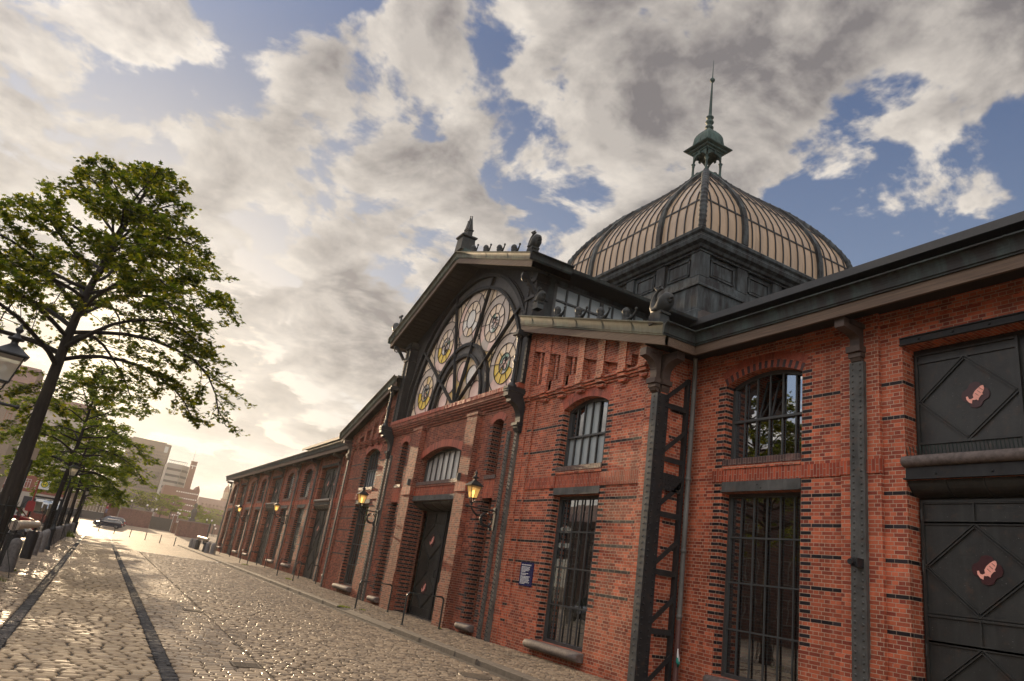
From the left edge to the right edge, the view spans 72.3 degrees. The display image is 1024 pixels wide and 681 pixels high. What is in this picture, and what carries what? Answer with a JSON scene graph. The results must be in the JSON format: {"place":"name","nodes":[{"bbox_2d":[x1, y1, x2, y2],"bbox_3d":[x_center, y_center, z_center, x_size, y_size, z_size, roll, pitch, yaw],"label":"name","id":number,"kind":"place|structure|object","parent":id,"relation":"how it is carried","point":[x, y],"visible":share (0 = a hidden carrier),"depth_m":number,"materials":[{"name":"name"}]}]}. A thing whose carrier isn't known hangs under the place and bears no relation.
{"place":"outdoors","nodes":[
{"label":"outdoors","id":0,"kind":"place"},
{"bbox_2d":[0,543,161,680],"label":"street paving","id":1,"kind":"structure","parent":0,"point":[30,637],"depth_m":12.48,"materials":[{"name":"stone"}]},
{"bbox_2d":[188,503,197,520],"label":"stone statue","id":2,"kind":"object","parent":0,"point":[193,512],"visible":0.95,"depth_m":169.26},
{"bbox_2d":[184,546,269,567],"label":"pavement","id":3,"kind":"structure","parent":0,"point":[224,557],"depth_m":61.19,"materials":[{"name":"stone"}]},
{"bbox_2d":[194,536,209,551],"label":"log barrier","id":4,"kind":"object","parent":3,"relation":"on","point":[198,542],"visible":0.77,"depth_m":73.22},
{"bbox_2d":[204,542,210,552],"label":"stone post","id":5,"kind":"object","parent":3,"relation":"on","point":[207,547],"visible":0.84,"depth_m":67.41,"materials":[{"name":"stone"}]},
{"bbox_2d":[209,543,215,553],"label":"stone post","id":6,"kind":"object","parent":3,"relation":"on","point":[212,548],"visible":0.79,"depth_m":66.92,"materials":[{"name":"stone"}]},
{"bbox_2d":[0,508,513,680],"bbox_3d":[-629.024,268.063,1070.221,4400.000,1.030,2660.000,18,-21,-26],"label":"ground","id":7,"kind":"structure","parent":0,"point":[134,541],"depth_m":62.83,"materials":[{"name":"stone"}]},
{"bbox_2d":[4,517,31,540],"bbox_3d":[-28.265,9.492,37.378,4.637,1.818,2.208,17,-20,-22],"label":"parked car","id":8,"kind":"object","parent":7,"relation":"on","point":[23,532],"visible":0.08,"depth_m":37.32,"materials":[{"name":"black paint"}]},
{"bbox_2d":[0,360,43,491],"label":"brown house","id":9,"kind":"structure","parent":7,"relation":"on","point":[5,449],"depth_m":137.25,"materials":[{"name":"brick"}]},
{"bbox_2d":[13,507,37,530],"bbox_3d":[-35.914,12.373,49.368,4.637,1.838,2.228,16,-20,-20],"label":"parked car","id":10,"kind":"object","parent":7,"relation":"on","point":[23,517],"visible":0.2,"depth_m":49.17,"materials":[{"name":"red paint"}]},
{"bbox_2d":[24,479,50,516],"bbox_3d":[-36.550,12.589,53.685,1.060,4.000,0.320,18,-21,-26],"label":"bus stop sign","id":11,"kind":"object","parent":7,"relation":"on","point":[30,505],"visible":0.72,"depth_m":53.75,"materials":[{"name":"metal"}]},
{"bbox_2d":[0,537,75,627],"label":"footpath","id":12,"kind":"structure","parent":7,"relation":"on","point":[22,582],"depth_m":20.47,"materials":[{"name":"stone"}]},
{"bbox_2d":[0,538,22,572],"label":"stone post","id":13,"kind":"object","parent":12,"relation":"on","point":[15,547],"visible":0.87,"depth_m":21.15,"materials":[{"name":"stone"}]},
{"bbox_2d":[0,496,28,577],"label":"tree guard","id":14,"kind":"object","parent":12,"relation":"on","point":[15,523],"visible":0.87,"depth_m":19.53,"materials":[{"name":"metal"}]},
{"bbox_2d":[0,323,29,408],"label":"street lamp","id":15,"kind":"object","parent":12,"relation":"on","point":[12,350],"visible":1,"depth_m":10.67,"materials":[{"name":"black metal"}]},
{"bbox_2d":[0,521,40,563],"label":"log barrier","id":16,"kind":"object","parent":12,"relation":"on","point":[29,544],"visible":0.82,"depth_m":27.15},
{"bbox_2d":[4,448,39,537],"bbox_3d":[-17.953,5.852,25.362,0.260,3.980,0.200,18,-21,-26],"label":"sign pole","id":17,"kind":"object","parent":12,"relation":"on","point":[35,453],"visible":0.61,"depth_m":25.72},
{"bbox_2d":[32,531,42,555],"bbox_3d":[-20.206,8.622,29.755,0.380,1.035,0.370,8,-19,4],"label":"stone post","id":18,"kind":"object","parent":12,"relation":"on","point":[37,545],"visible":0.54,"depth_m":29.69,"materials":[{"name":"stone"}]},
{"bbox_2d":[38,530,48,551],"bbox_3d":[-21.847,9.350,32.643,0.370,1.035,0.380,2,-20,18],"label":"stone post","id":19,"kind":"object","parent":12,"relation":"on","point":[44,540],"visible":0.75,"depth_m":32.57,"materials":[{"name":"stone"}]},
{"bbox_2d":[37,504,58,547],"bbox_3d":[-24.742,9.878,37.334,0.897,2.158,0.897,3,-19,17],"label":"tree guard","id":20,"kind":"object","parent":12,"relation":"on","point":[49,518],"visible":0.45,"depth_m":37.31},
{"bbox_2d":[45,458,79,549],"bbox_3d":[-22.915,8.291,35.718,0.466,4.668,0.726,-9,-26,43],"label":"street lamp","id":21,"kind":"object","parent":12,"relation":"on","point":[53,527],"visible":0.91,"depth_m":35.60,"materials":[{"name":"black metal"}]},
{"bbox_2d":[55,507,70,538],"bbox_3d":[-30.450,12.362,47.241,0.897,2.158,0.897,3,-19,17],"label":"tree guard","id":22,"kind":"object","parent":12,"relation":"on","point":[64,520],"visible":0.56,"depth_m":47.28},
{"bbox_2d":[0,398,133,526],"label":"oak tree","id":23,"kind":"object","parent":12,"relation":"on","point":[50,474],"visible":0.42,"depth_m":48.38,"materials":[{"name":"green plant"}]},
{"bbox_2d":[0,362,163,531],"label":"oak tree","id":24,"kind":"object","parent":12,"relation":"on","point":[128,467],"visible":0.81,"depth_m":38.67,"materials":[{"name":"green plant"}]},
{"bbox_2d":[0,151,257,550],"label":"oak tree","id":25,"kind":"object","parent":12,"relation":"on","point":[132,214],"visible":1,"depth_m":21.58,"materials":[{"name":"green plant"}]},
{"bbox_2d":[0,543,78,649],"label":"paving strip","id":26,"kind":"object","parent":7,"relation":"on","point":[10,626],"visible":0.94,"depth_m":14.85,"materials":[{"name":"stone"}]},
{"bbox_2d":[0,398,91,507],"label":"white house","id":27,"kind":"structure","parent":7,"relation":"on","point":[30,481],"depth_m":169.81,"materials":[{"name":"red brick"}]},
{"bbox_2d":[0,492,52,507],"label":"shop window","id":28,"kind":"structure","parent":27,"relation":"in","point":[25,498],"depth_m":166.84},
{"bbox_2d":[28,495,64,525],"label":"bus shelter","id":29,"kind":"object","parent":7,"relation":"on","point":[36,514],"visible":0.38,"depth_m":65.70,"materials":[{"name":"metal"}]},
{"bbox_2d":[62,510,77,533],"bbox_3d":[-36.100,14.791,56.958,0.897,2.158,0.897,3,-19,17],"label":"tree guard","id":30,"kind":"object","parent":7,"relation":"on","point":[68,519],"visible":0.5,"depth_m":56.98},
{"bbox_2d":[25,421,137,523],"bbox_3d":[-35.915,11.196,58.304,8.140,9.744,7.564,10,-19,-5],"label":"oak tree","id":31,"kind":"object","parent":7,"relation":"on","point":[125,482],"visible":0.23,"depth_m":57.71,"materials":[{"name":"green plant"}]},
{"bbox_2d":[73,487,89,532],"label":"street lamp","id":32,"kind":"object","parent":7,"relation":"on","point":[76,522],"visible":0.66,"depth_m":69.95,"materials":[{"name":"black metal"}]},
{"bbox_2d":[60,507,103,518],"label":"flood wall","id":33,"kind":"structure","parent":7,"relation":"on","point":[91,514],"depth_m":142.44,"materials":[{"name":"concrete"}]},
{"bbox_2d":[37,436,129,532],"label":"oak tree","id":34,"kind":"object","parent":7,"relation":"on","point":[84,491],"visible":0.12,"depth_m":68.62,"materials":[{"name":"green plant"}]},
{"bbox_2d":[48,454,121,520],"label":"oak tree","id":35,"kind":"object","parent":7,"relation":"on","point":[87,502],"visible":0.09,"depth_m":80.47,"materials":[{"name":"green plant"}]},
{"bbox_2d":[68,491,106,512],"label":"shop","id":36,"kind":"structure","parent":7,"relation":"on","point":[94,508],"depth_m":224.91,"materials":[{"name":"beige stone"}]},
{"bbox_2d":[76,532,115,547],"bbox_3d":[-37.096,17.705,62.706,2.480,0.001,34.100,18,-21,-26],"label":"paving strip","id":37,"kind":"object","parent":7,"relation":"on","point":[84,534],"visible":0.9,"depth_m":57.18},
{"bbox_2d":[86,494,106,511],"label":"tree","id":38,"kind":"object","parent":7,"relation":"on","point":[101,499],"visible":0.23,"depth_m":202.42,"materials":[{"name":"green plant"}]},
{"bbox_2d":[93,518,123,528],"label":"parked car","id":39,"kind":"object","parent":7,"relation":"on","point":[109,522],"visible":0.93,"depth_m":116.52,"materials":[{"name":"blue paint"}]},
{"bbox_2d":[95,516,126,526],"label":"parked car","id":40,"kind":"object","parent":7,"relation":"on","point":[124,522],"visible":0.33,"depth_m":124.30,"materials":[{"name":"blue paint"}]},
{"bbox_2d":[103,500,120,517],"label":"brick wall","id":41,"kind":"structure","parent":7,"relation":"on","point":[113,511],"depth_m":145.23,"materials":[{"name":"brick"}]},
{"bbox_2d":[120,489,149,508],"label":"tree","id":42,"kind":"object","parent":7,"relation":"on","point":[141,494],"visible":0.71,"depth_m":185.76,"materials":[{"name":"green plant"}]},
{"bbox_2d":[118,506,152,527],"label":"flood wall","id":43,"kind":"structure","parent":7,"relation":"on","point":[136,517],"depth_m":142.03,"materials":[{"name":"brick"}]},
{"bbox_2d":[112,437,171,516],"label":"office tower","id":44,"kind":"structure","parent":7,"relation":"on","point":[161,451],"depth_m":421.89,"materials":[{"name":"grey concrete"}]},
{"bbox_2d":[115,447,166,510],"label":"window","id":45,"kind":"structure","parent":44,"relation":"in","point":[131,447],"depth_m":419.99,"materials":[{"name":"glass"}]},
{"bbox_2d":[113,548,178,680],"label":"paving strip","id":46,"kind":"object","parent":7,"relation":"on","point":[167,672],"visible":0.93,"depth_m":13.42,"materials":[{"name":"stone"}]},
{"bbox_2d":[134,492,164,513],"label":"tree","id":47,"kind":"object","parent":7,"relation":"on","point":[151,496],"visible":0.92,"depth_m":186.37,"materials":[{"name":"green plant"}]},
{"bbox_2d":[148,516,172,531],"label":"flood gate","id":48,"kind":"structure","parent":7,"relation":"on","point":[159,523],"depth_m":147.30,"materials":[{"name":"metal"}]},
{"bbox_2d":[149,493,178,516],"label":"tree","id":49,"kind":"object","parent":7,"relation":"on","point":[162,499],"visible":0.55,"depth_m":191.61,"materials":[{"name":"green plant"}]},
{"bbox_2d":[151,459,188,515],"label":"banded block","id":50,"kind":"structure","parent":7,"relation":"on","point":[174,474],"depth_m":392.85,"materials":[{"name":"beige concrete"}]},
{"bbox_2d":[154,467,187,510],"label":"window","id":51,"kind":"structure","parent":50,"relation":"in","point":[168,468],"depth_m":392.15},
{"bbox_2d":[158,495,186,518],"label":"tree","id":52,"kind":"object","parent":7,"relation":"on","point":[164,504],"visible":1,"depth_m":187.17,"materials":[{"name":"green plant"}]},
{"bbox_2d":[169,515,177,532],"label":"pillar","id":53,"kind":"structure","parent":7,"relation":"on","point":[173,526],"depth_m":145.46,"materials":[{"name":"brick"}]},
{"bbox_2d":[154,485,199,522],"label":"brick flats","id":54,"kind":"structure","parent":7,"relation":"on","point":[189,497],"depth_m":338.22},
{"bbox_2d":[184,452,197,488],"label":"brick shaft","id":55,"kind":"object","parent":7,"relation":"on","point":[190,475],"visible":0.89,"depth_m":382.98,"materials":[{"name":"red brick"}]},
{"bbox_2d":[175,519,211,538],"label":"flood wall","id":56,"kind":"structure","parent":7,"relation":"on","point":[189,529],"depth_m":132.29,"materials":[{"name":"brick"}]},
{"bbox_2d":[181,504,207,522],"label":"tree","id":57,"kind":"object","parent":7,"relation":"on","point":[200,515],"visible":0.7,"depth_m":191.29,"materials":[{"name":"green plant"}]},
{"bbox_2d":[197,516,214,525],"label":"tree","id":58,"kind":"object","parent":7,"relation":"on","point":[209,521],"visible":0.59,"depth_m":212.50,"materials":[{"name":"green plant"}]},
{"bbox_2d":[197,507,221,522],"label":"tree","id":59,"kind":"object","parent":7,"relation":"on","point":[215,513],"visible":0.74,"depth_m":378.14,"materials":[{"name":"green plant"}]},
{"bbox_2d":[195,497,226,534],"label":"long building","id":60,"kind":"structure","parent":7,"relation":"on","point":[203,502],"depth_m":472.46,"materials":[{"name":"brick"}]},
{"bbox_2d":[211,510,223,534],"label":"tree","id":61,"kind":"object","parent":7,"relation":"on","point":[220,513],"visible":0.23,"depth_m":384.36,"materials":[{"name":"green plant"}]},
{"bbox_2d":[0,530,440,628],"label":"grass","id":62,"kind":"structure","parent":7,"relation":"on","point":[69,535],"depth_m":40.70,"materials":[{"name":"green plant"}]},
{"bbox_2d":[221,484,229,500],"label":"church tower","id":63,"kind":"structure","parent":7,"relation":"on","point":[225,494],"depth_m":640.57,"materials":[{"name":"brick"}]},
{"bbox_2d":[177,545,542,680],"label":"kerb","id":64,"kind":"structure","parent":7,"relation":"on","point":[505,671],"depth_m":20.17,"materials":[{"name":"stone"}]},
{"bbox_2d":[354,580,392,611],"bbox_3d":[-5.345,9.943,27.122,1.440,1.148,0.114,18,-21,-26],"label":"hoop rail","id":65,"kind":"object","parent":7,"relation":"on","point":[374,582],"visible":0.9,"depth_m":27.23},
{"bbox_2d":[215,61,1023,680],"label":"market hall","id":66,"kind":"structure","parent":7,"relation":"on","point":[781,445],"depth_m":17.66,"materials":[{"name":"red brick"}]},
{"bbox_2d":[226,486,245,553],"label":"door","id":67,"kind":"structure","parent":66,"relation":"in","point":[244,489],"depth_m":76.64,"materials":[{"name":"paint"}]},
{"bbox_2d":[237,510,248,550],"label":"window","id":68,"kind":"structure","parent":66,"relation":"in","point":[247,510],"depth_m":71.29,"materials":[{"name":"paint"}]},
{"bbox_2d":[247,510,258,552],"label":"window","id":69,"kind":"structure","parent":66,"relation":"in","point":[258,510],"depth_m":66.53,"materials":[{"name":"glass"}]},
{"bbox_2d":[256,479,280,563],"bbox_3d":[-21.206,15.747,61.293,0.412,7.400,3.900,18,-21,-26],"label":"door","id":70,"kind":"structure","parent":66,"relation":"in","point":[270,510],"depth_m":62.05,"materials":[{"name":"paint"}]},
{"bbox_2d":[272,509,286,559],"bbox_3d":[-18.504,15.545,56.216,0.095,4.010,2.240,18,-21,-26],"label":"window","id":71,"kind":"structure","parent":66,"relation":"in","point":[284,511],"depth_m":56.87,"materials":[{"name":"glass"}]},
{"bbox_2d":[272,499,287,524],"bbox_3d":[-17.786,13.124,53.884,1.183,1.868,0.466,18,-21,-26],"label":"wall lantern","id":72,"kind":"object","parent":66,"relation":"attached to","point":[278,504],"depth_m":53.76,"materials":[{"name":"black metal"}]},
{"bbox_2d":[286,474,294,498],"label":"window","id":73,"kind":"structure","parent":66,"relation":"in","point":[292,478],"depth_m":58.12,"materials":[{"name":"glass"}]},
{"bbox_2d":[287,508,303,563],"bbox_3d":[-15.702,14.356,51.445,0.095,4.010,2.240,18,-21,-26],"label":"window","id":74,"kind":"structure","parent":66,"relation":"in","point":[302,509],"depth_m":52.07,"materials":[{"name":"glass"}]},
{"bbox_2d":[303,470,312,496],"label":"window","id":75,"kind":"structure","parent":66,"relation":"in","point":[311,472],"depth_m":53.29,"materials":[{"name":"glass"}]},
{"bbox_2d":[302,467,337,578],"bbox_3d":[-12.799,12.182,46.977,0.412,7.400,3.900,18,-21,-26],"label":"door","id":76,"kind":"structure","parent":66,"relation":"in","point":[322,511],"depth_m":47.48,"materials":[{"name":"paint"}]},
{"bbox_2d":[343,504,368,585],"bbox_3d":[-7.764,10.379,35.646,0.095,4.020,2.250,18,-21,-26],"label":"window","id":77,"kind":"structure","parent":66,"relation":"in","point":[361,520],"depth_m":36.09,"materials":[{"name":"glass"}]},
{"bbox_2d":[355,484,379,525],"bbox_3d":[-6.733,7.690,32.870,1.183,1.868,0.466,18,-21,-26],"label":"wall lantern","id":78,"kind":"object","parent":66,"relation":"attached to","point":[363,492],"depth_m":32.75,"materials":[{"name":"black metal"}]},
{"bbox_2d":[364,450,379,486],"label":"window","id":79,"kind":"structure","parent":66,"relation":"in","point":[371,466],"depth_m":37.34,"materials":[{"name":"glass"}]},
{"bbox_2d":[392,315,402,337],"bbox_3d":[-5.929,-0.694,36.458,0.553,1.291,0.923,18,-21,-26],"label":"dolphin statue","id":80,"kind":"object","parent":66,"relation":"on","point":[394,326],"visible":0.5,"depth_m":36.38,"materials":[{"name":"stone"}]},
{"bbox_2d":[409,500,452,619],"bbox_3d":[-3.072,8.631,27.550,0.772,4.500,4.520,18,-21,-26],"label":"door","id":81,"kind":"structure","parent":66,"relation":"in","point":[427,577],"depth_m":28.45,"materials":[{"name":"paint"}]},
{"bbox_2d":[424,448,461,481],"bbox_3d":[-2.652,5.129,28.758,0.092,1.408,4.298,18,-21,-26],"label":"window","id":82,"kind":"structure","parent":66,"relation":"in","point":[435,459],"depth_m":29.15,"materials":[{"name":"glass"}]},
{"bbox_2d":[454,216,477,260],"bbox_3d":[-2.025,-4.624,31.514,0.740,2.220,1.100,18,-21,-26],"label":"roof finial","id":83,"kind":"object","parent":66,"relation":"on","point":[466,239],"visible":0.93,"depth_m":31.21,"materials":[{"name":"grey metal"}]},
{"bbox_2d":[405,268,545,417],"bbox_3d":[-1.952,-0.091,30.605,0.319,6.890,12.300,18,-21,-26],"label":"arched window","id":84,"kind":"structure","parent":66,"relation":"in","point":[469,350],"depth_m":30.22,"materials":[{"name":"glass"}]},
{"bbox_2d":[465,471,496,530],"bbox_3d":[-0.985,5.252,23.082,1.183,1.868,0.466,18,-21,-26],"label":"wall lantern","id":85,"kind":"object","parent":66,"relation":"attached to","point":[475,483],"depth_m":22.97,"materials":[{"name":"black metal"}]},
{"bbox_2d":[496,243,505,250],"bbox_3d":[-0.418,-3.578,27.290,0.237,0.459,0.619,18,-21,-26],"label":"fish ornament","id":86,"kind":"object","parent":66,"relation":"attached to","point":[500,247],"visible":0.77,"depth_m":27.34,"materials":[{"name":"grey metal"}]},
{"bbox_2d":[511,243,520,250],"bbox_3d":[0.150,-3.421,26.067,0.237,0.459,0.619,18,-21,-26],"label":"fish ornament","id":87,"kind":"object","parent":66,"relation":"attached to","point":[514,247],"visible":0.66,"depth_m":26.12,"materials":[{"name":"grey metal"}]},
{"bbox_2d":[518,562,533,586],"bbox_3d":[0.425,6.982,20.953,0.038,0.680,0.720,18,-21,-26],"label":"wall plaque","id":88,"kind":"object","parent":66,"relation":"attached to","point":[526,573],"depth_m":20.91,"materials":[{"name":"metal"}]},
{"bbox_2d":[526,230,541,251],"bbox_3d":[0.795,-3.490,24.973,0.455,1.061,0.759,18,-21,-26],"label":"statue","id":89,"kind":"object","parent":66,"relation":"on","point":[535,242],"visible":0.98,"depth_m":24.75,"materials":[{"name":"stone"}]},
{"bbox_2d":[532,286,545,311],"bbox_3d":[0.963,-1.493,24.341,0.381,0.889,0.636,18,-21,-26],"label":"dolphin statue","id":90,"kind":"object","parent":66,"relation":"on","point":[539,300],"visible":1,"depth_m":24.16,"materials":[{"name":"grey metal"}]},
{"bbox_2d":[554,306,565,316],"bbox_3d":[1.552,-0.933,22.606,0.237,0.459,0.619,18,-21,-26],"label":"fish ornament","id":91,"kind":"object","parent":66,"relation":"attached to","point":[557,311],"visible":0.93,"depth_m":22.64,"materials":[{"name":"grey metal"}]},
{"bbox_2d":[542,495,598,651],"bbox_3d":[1.750,6.345,19.446,0.095,4.020,2.280,18,-21,-26],"label":"window","id":92,"kind":"structure","parent":66,"relation":"in","point":[567,601],"depth_m":19.63,"materials":[{"name":"paint"}]},
{"bbox_2d":[575,306,587,317],"bbox_3d":[2.124,-0.864,21.430,0.237,0.459,0.619,18,-21,-26],"label":"fish ornament","id":93,"kind":"object","parent":66,"relation":"attached to","point":[578,312],"visible":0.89,"depth_m":21.47,"materials":[{"name":"stone"}]},
{"bbox_2d":[564,398,608,465],"bbox_3d":[2.307,2.713,20.677,0.092,2.050,2.316,18,-21,-26],"label":"window","id":94,"kind":"structure","parent":66,"relation":"in","point":[574,414],"depth_m":20.87,"materials":[{"name":"glass"}]},
{"bbox_2d":[597,306,610,318],"bbox_3d":[2.660,-0.799,20.328,0.237,0.459,0.619,18,-21,-26],"label":"fish ornament","id":95,"kind":"object","parent":66,"relation":"attached to","point":[600,312],"visible":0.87,"depth_m":20.36,"materials":[{"name":"grey metal"}]},
{"bbox_2d":[622,307,637,319],"bbox_3d":[3.218,-0.731,19.180,0.237,0.459,0.619,18,-21,-26],"label":"fish ornament","id":96,"kind":"object","parent":66,"relation":"attached to","point":[626,313],"visible":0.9,"depth_m":19.22,"materials":[{"name":"stone"}]},
{"bbox_2d":[648,285,673,325],"bbox_3d":[3.851,-0.939,18.065,0.492,1.147,0.820,18,-21,-26],"label":"dolphin statue","id":97,"kind":"object","parent":66,"relation":"on","point":[661,307],"visible":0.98,"depth_m":17.83,"materials":[{"name":"stone"}]},
{"bbox_2d":[676,649,679,667],"bbox_3d":[3.813,7.291,16.092,0.080,0.398,0.132,-4,-22,33],"label":"sticker","id":98,"kind":"object","parent":66,"relation":"attached to","point":[677,661],"visible":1,"depth_m":16.07,"materials":[{"name":"paper"}]},
{"bbox_2d":[721,492,800,680],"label":"window","id":99,"kind":"structure","parent":66,"relation":"in","point":[760,640],"depth_m":15.39,"materials":[{"name":"paint"}]},
{"bbox_2d":[731,370,802,458],"bbox_3d":[6.195,1.786,16.585,0.367,2.130,2.275,18,-21,-26],"label":"window","id":100,"kind":"structure","parent":66,"relation":"in","point":[780,401],"depth_m":16.63,"materials":[{"name":"glass"}]},
{"bbox_2d":[908,330,1023,680],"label":"door","id":101,"kind":"structure","parent":66,"relation":"in","point":[972,529],"depth_m":12.12,"materials":[{"name":"paint"}]},
{"bbox_2d":[116,548,506,680],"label":"road","id":102,"kind":"structure","parent":0,"point":[219,594],"depth_m":16.57,"materials":[{"name":"stone"}]},
{"bbox_2d":[182,608,202,612],"bbox_3d":[-8.409,7.106,18.444,0.460,0.042,0.490,18,-21,-26],"label":"drain grating","id":103,"kind":"object","parent":102,"relation":"on","point":[192,610],"visible":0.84,"depth_m":18.35,"materials":[{"name":"metal"}]},
{"bbox_2d":[229,661,261,668],"bbox_3d":[-4.448,5.426,11.699,0.460,0.042,0.490,18,-21,-26],"label":"drain grating","id":104,"kind":"object","parent":102,"relation":"on","point":[237,665],"visible":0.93,"depth_m":11.65,"materials":[{"name":"metal"}]},
{"bbox_2d":[458,672,491,680],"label":"manhole cover","id":105,"kind":"object","parent":102,"relation":"on","point":[475,676],"visible":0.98,"depth_m":14.46,"materials":[{"name":"metal"}]},
{"bbox_2d":[402,609,431,621],"bbox_3d":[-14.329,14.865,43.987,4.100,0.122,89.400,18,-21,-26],"label":"door step","id":106,"kind":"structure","parent":0,"point":[407,612],"depth_m":27.82,"materials":[{"name":"stone"}]},
{"bbox_2d":[227,562,609,680],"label":"pavement","id":107,"kind":"structure","parent":0,"point":[536,667],"depth_m":21.19,"materials":[{"name":"stone"}]},
{"bbox_2d":[276,558,301,577],"bbox_3d":[-13.852,14.226,43.596,1.440,1.148,0.114,18,-21,-26],"label":"hoop rail","id":108,"kind":"object","parent":107,"relation":"on","point":[292,560],"visible":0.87,"depth_m":43.62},
{"bbox_2d":[292,562,319,583],"bbox_3d":[-11.773,13.345,40.055,1.440,1.148,0.114,18,-21,-26],"label":"hoop rail","id":109,"kind":"object","parent":107,"relation":"on","point":[309,564],"visible":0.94,"depth_m":40.15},
{"bbox_2d":[400,592,443,628],"bbox_3d":[-2.918,8.914,22.991,1.440,1.148,0.114,18,-21,-26],"label":"hoop rail","id":110,"kind":"object","parent":107,"relation":"on","point":[408,593],"visible":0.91,"depth_m":23.10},
{"bbox_2d":[0,0,1023,562],"label":"sky","id":111,"kind":"structure","parent":0,"point":[335,155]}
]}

